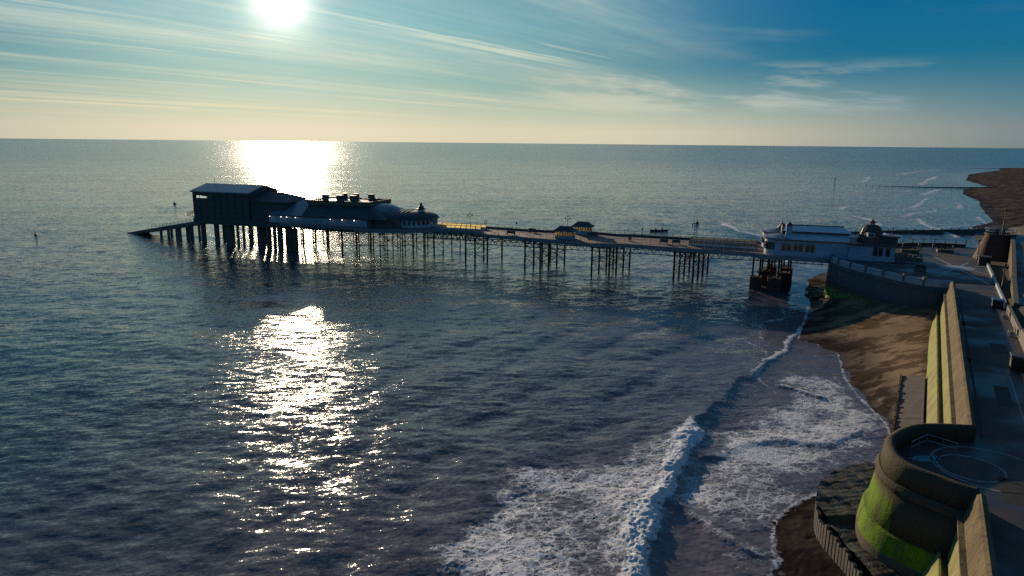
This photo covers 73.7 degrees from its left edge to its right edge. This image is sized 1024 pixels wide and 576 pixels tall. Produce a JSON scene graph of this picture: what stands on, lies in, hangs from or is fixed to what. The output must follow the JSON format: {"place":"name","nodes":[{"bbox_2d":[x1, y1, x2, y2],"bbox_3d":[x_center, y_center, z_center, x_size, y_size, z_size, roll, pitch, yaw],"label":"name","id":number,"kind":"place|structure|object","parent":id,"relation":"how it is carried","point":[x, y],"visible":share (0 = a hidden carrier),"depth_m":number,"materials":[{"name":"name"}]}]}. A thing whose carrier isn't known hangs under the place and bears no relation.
{"place":"outdoors","nodes":[
{"label":"outdoors","id":0,"kind":"place"},
{"bbox_2d":[0,138,1023,575],"bbox_3d":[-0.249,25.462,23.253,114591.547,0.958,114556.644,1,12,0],"label":"sea","id":1,"kind":"structure","parent":0,"point":[174,406],"depth_m":93.28,"materials":[{"name":"liquid"}]},
{"bbox_2d":[128,218,201,241],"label":"slipway","id":2,"kind":"structure","parent":1,"relation":"in","point":[188,225],"depth_m":208.21,"materials":[{"name":"concrete"}]},
{"bbox_2d":[187,179,307,250],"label":"lifeboat house","id":3,"kind":"structure","parent":1,"relation":"in","point":[228,207],"depth_m":193.28,"materials":[{"name":"metal"}]},
{"bbox_2d":[277,219,829,292],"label":"pier","id":4,"kind":"structure","parent":1,"relation":"in","point":[767,276],"depth_m":163.40,"materials":[{"name":"brown wood"}]},
{"bbox_2d":[265,193,438,227],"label":"pavilion","id":5,"kind":"structure","parent":4,"relation":"on","point":[353,210],"depth_m":182.28,"materials":[{"name":"metal"}]},
{"bbox_2d":[436,224,480,230],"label":"wind screen","id":6,"kind":"object","parent":4,"relation":"on","point":[456,227],"visible":0.95,"depth_m":175.89,"materials":[{"name":"metal"}]},
{"bbox_2d":[442,223,485,228],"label":"wind screen","id":7,"kind":"object","parent":4,"relation":"on","point":[483,226],"visible":0.45,"depth_m":179.09,"materials":[{"name":"glass"}]},
{"bbox_2d":[553,226,578,239],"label":"shelter","id":8,"kind":"object","parent":4,"relation":"on","point":[568,232],"visible":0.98,"depth_m":159.62,"materials":[{"name":"yellow glass"}]},
{"bbox_2d":[572,221,594,234],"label":"shelter","id":9,"kind":"object","parent":4,"relation":"on","point":[584,227],"visible":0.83,"depth_m":168.99,"materials":[{"name":"yellow glass"}]},
{"bbox_2d":[588,232,597,236],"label":"bench","id":10,"kind":"object","parent":4,"relation":"on","point":[593,234],"visible":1,"depth_m":164.63,"materials":[{"name":"wood"}]},
{"bbox_2d":[688,240,757,248],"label":"wind screen","id":11,"kind":"object","parent":4,"relation":"on","point":[722,244],"visible":0.93,"depth_m":150.03,"materials":[{"name":"glass"}]},
{"bbox_2d":[691,237,757,243],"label":"wind screen","id":12,"kind":"object","parent":4,"relation":"on","point":[723,240],"visible":0.66,"depth_m":155.98,"materials":[{"name":"glass"}]},
{"bbox_2d":[0,0,1023,147],"label":"sky","id":13,"kind":"structure","parent":0,"point":[842,73],"materials":[{"name":"blue"}]},
{"bbox_2d":[761,219,851,259],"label":"entrance building","id":14,"kind":"structure","parent":0,"point":[799,240],"depth_m":138.15,"materials":[{"name":"white paint"}]},
{"bbox_2d":[781,243,814,251],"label":"window frames","id":15,"kind":"structure","parent":14,"relation":"in","point":[781,243],"depth_m":137.66,"materials":[{"name":"white wood"}]},
{"bbox_2d":[805,244,809,251],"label":"window","id":16,"kind":"structure","parent":14,"relation":"in","point":[807,246],"depth_m":137.22,"materials":[{"name":"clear glass"}]},
{"bbox_2d":[771,168,1023,575],"bbox_3d":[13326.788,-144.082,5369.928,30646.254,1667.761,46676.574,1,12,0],"label":"beach","id":17,"kind":"structure","parent":0,"point":[878,348],"depth_m":102.64,"materials":[{"name":"brown sand"}]},
{"bbox_2d":[814,493,862,575],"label":"sheet piling","id":18,"kind":"object","parent":17,"relation":"on","point":[829,540],"visible":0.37,"depth_m":49.65,"materials":[{"name":"steel"}]},
{"bbox_2d":[816,462,904,575],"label":"foot apron","id":19,"kind":"object","parent":17,"relation":"on","point":[841,491],"visible":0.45,"depth_m":53.56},
{"bbox_2d":[823,254,951,305],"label":"abutment","id":20,"kind":"object","parent":17,"relation":"on","point":[848,279],"visible":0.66,"depth_m":118.75,"materials":[{"name":"stone"}]},
{"bbox_2d":[891,373,924,432],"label":"foreshore slab","id":21,"kind":"structure","parent":17,"relation":"on","point":[909,409],"depth_m":74.50,"materials":[{"name":"concrete"}]},
{"bbox_2d":[851,423,979,575],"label":"bastion","id":22,"kind":"object","parent":17,"relation":"on","point":[906,519],"visible":0.79,"depth_m":45.55,"materials":[{"name":"concrete"}]},
{"bbox_2d":[851,227,1013,232],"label":"groyne","id":23,"kind":"object","parent":17,"relation":"on","point":[967,230],"visible":0.39,"depth_m":242.99,"materials":[{"name":"brown wood"}]},
{"bbox_2d":[866,185,1021,187],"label":"groyne","id":24,"kind":"object","parent":17,"relation":"on","point":[952,187],"visible":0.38,"depth_m":516.01,"materials":[{"name":"brown wood"}]},
{"bbox_2d":[923,281,976,440],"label":"sea wall","id":25,"kind":"structure","parent":17,"relation":"on","point":[947,397],"depth_m":73.64,"materials":[{"name":"concrete"}]},
{"bbox_2d":[921,494,997,575],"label":"sea wall","id":26,"kind":"structure","parent":17,"relation":"on","point":[972,552],"depth_m":39.25,"materials":[{"name":"concrete"}]},
{"bbox_2d":[842,245,1023,575],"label":"promenade","id":27,"kind":"structure","parent":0,"point":[1003,429],"depth_m":57.50,"materials":[{"name":"grey concrete"}]},
{"bbox_2d":[847,219,907,262],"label":"domed building","id":28,"kind":"structure","parent":27,"relation":"on","point":[871,242],"depth_m":134.26,"materials":[{"name":"white paint"}]},
{"bbox_2d":[873,247,877,255],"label":"window","id":29,"kind":"structure","parent":28,"relation":"in","point":[875,249],"depth_m":133.23,"materials":[{"name":"black glass"}]},
{"bbox_2d":[878,248,882,255],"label":"window","id":30,"kind":"structure","parent":28,"relation":"in","point":[880,251],"depth_m":132.93,"materials":[{"name":"black glass"}]},
{"bbox_2d":[885,248,890,256],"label":"window","id":31,"kind":"structure","parent":28,"relation":"in","point":[887,249],"depth_m":132.55,"materials":[{"name":"black glass"}]},
{"bbox_2d":[900,247,919,252],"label":"planter","id":32,"kind":"object","parent":27,"relation":"on","point":[908,249],"visible":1,"depth_m":145.11,"materials":[{"name":"concrete"}]},
{"bbox_2d":[907,255,922,260],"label":"planter","id":33,"kind":"object","parent":27,"relation":"on","point":[914,258],"visible":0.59,"depth_m":134.71,"materials":[{"name":"stone"}]},
{"bbox_2d":[914,265,925,271],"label":"planter","id":34,"kind":"object","parent":27,"relation":"on","point":[921,268],"visible":1,"depth_m":123.06,"materials":[{"name":"concrete"}]},
{"bbox_2d":[905,456,940,460],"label":"puddle water","id":35,"kind":"structure","parent":27,"relation":"on","point":[922,458],"depth_m":49.29,"materials":[{"name":"blue liquid"}]},
{"bbox_2d":[896,239,966,246],"bbox_3d":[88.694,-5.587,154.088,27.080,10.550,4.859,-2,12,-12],"label":"forecourt wall","id":36,"kind":"structure","parent":27,"relation":"on","point":[935,244],"depth_m":155.34,"materials":[{"name":"brick"}]},
{"bbox_2d":[874,255,993,283],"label":"paving lines","id":37,"kind":"object","parent":27,"relation":"on","point":[948,270],"visible":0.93,"depth_m":128.46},
{"bbox_2d":[910,434,957,452],"bbox_3d":[30.889,11.569,50.598,3.240,0.918,1.540,1,12,0],"label":"guard rail","id":38,"kind":"object","parent":27,"relation":"on","point":[932,441],"visible":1,"depth_m":50.53,"materials":[{"name":"grey metal"}]},
{"bbox_2d":[936,247,953,252],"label":"planter","id":39,"kind":"object","parent":27,"relation":"on","point":[948,249],"visible":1,"depth_m":145.93,"materials":[{"name":"stone"}]},
{"bbox_2d":[938,265,974,270],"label":"paving circle","id":40,"kind":"object","parent":27,"relation":"on","point":[955,267],"visible":1,"depth_m":127.55,"materials":[{"name":"grey concrete"}]},
{"bbox_2d":[957,290,983,437],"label":"drain channel","id":41,"kind":"object","parent":27,"relation":"on","point":[976,400],"visible":1,"depth_m":66.14,"materials":[{"name":"grey concrete"}]},
{"bbox_2d":[961,321,979,326],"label":"paving patch","id":42,"kind":"object","parent":27,"relation":"on","point":[970,324],"visible":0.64,"depth_m":86.70,"materials":[{"name":"grey concrete"}]},
{"bbox_2d":[966,358,980,363],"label":"paving patch","id":43,"kind":"object","parent":27,"relation":"on","point":[973,360],"visible":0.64,"depth_m":72.02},
{"bbox_2d":[930,446,1023,493],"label":"ground markings","id":44,"kind":"object","parent":27,"relation":"on","point":[971,457],"visible":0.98,"depth_m":48.21,"materials":[{"name":"white paint"}]},
{"bbox_2d":[978,255,991,264],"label":"bin store","id":45,"kind":"structure","parent":27,"relation":"on","point":[983,259],"depth_m":130.27,"materials":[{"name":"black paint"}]},
{"bbox_2d":[974,303,1002,310],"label":"paving patch","id":46,"kind":"object","parent":27,"relation":"on","point":[984,306],"visible":0.86,"depth_m":96.53,"materials":[{"name":"grey concrete"}]},
{"bbox_2d":[991,297,1004,308],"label":"bin store","id":47,"kind":"structure","parent":46,"relation":"on","point":[997,303],"depth_m":95.32,"materials":[{"name":"black paint"}]},
{"bbox_2d":[973,227,1016,260],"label":"round tower","id":48,"kind":"structure","parent":27,"relation":"on","point":[995,245],"depth_m":135.23,"materials":[{"name":"brick"}]},
{"bbox_2d":[986,263,1006,305],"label":"edging wall","id":49,"kind":"structure","parent":27,"relation":"on","point":[999,290],"depth_m":110.19,"materials":[{"name":"white concrete"}]},
{"bbox_2d":[989,343,1008,354],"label":"paving patch","id":50,"kind":"object","parent":27,"relation":"on","point":[998,348],"visible":1,"depth_m":76.43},
{"bbox_2d":[993,385,1013,407],"bbox_3d":[44.481,9.784,61.820,1.200,0.005,6.000,8,14,30],"label":"paving patch","id":51,"kind":"object","parent":27,"relation":"on","point":[1003,396],"visible":1,"depth_m":61.70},
{"bbox_2d":[1001,264,1006,288],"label":"lamp post","id":52,"kind":"object","parent":27,"relation":"on","point":[1005,265],"visible":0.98,"depth_m":108.31,"materials":[{"name":"metal"}]},
{"bbox_2d":[1001,310,1007,318],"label":"bench","id":53,"kind":"object","parent":27,"relation":"on","point":[1004,315],"visible":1,"depth_m":89.69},
{"bbox_2d":[998,476,1023,505],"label":"paving patch","id":54,"kind":"object","parent":27,"relation":"on","point":[1011,486],"visible":1,"depth_m":44.79,"materials":[{"name":"grey concrete"}]},
{"bbox_2d":[1008,326,1015,336],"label":"bench","id":55,"kind":"object","parent":27,"relation":"on","point":[1011,333],"visible":1,"depth_m":81.31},
{"bbox_2d":[1008,234,1018,306],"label":"ramp wall","id":56,"kind":"structure","parent":27,"relation":"on","point":[1012,267],"depth_m":111.84,"materials":[{"name":"concrete"}]},
{"bbox_2d":[1006,304,1023,350],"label":"retaining wall","id":57,"kind":"structure","parent":27,"relation":"on","point":[1016,324],"depth_m":83.67,"materials":[{"name":"stone"}]},
{"bbox_2d":[1009,376,1023,420],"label":"ground line","id":58,"kind":"object","parent":27,"relation":"on","point":[1016,397],"visible":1,"depth_m":61.48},
{"bbox_2d":[1009,351,1023,371],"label":"bin store","id":59,"kind":"structure","parent":27,"relation":"on","point":[1016,362],"depth_m":68.84,"materials":[{"name":"black paint"}]},
{"bbox_2d":[975,226,1023,328],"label":"slope","id":60,"kind":"structure","parent":0,"point":[998,267],"depth_m":116.86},
{"bbox_2d":[1014,235,1023,304],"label":"road","id":61,"kind":"structure","parent":0,"point":[1019,240],"depth_m":114.37,"materials":[{"name":"grey asphalt"}]}
]}

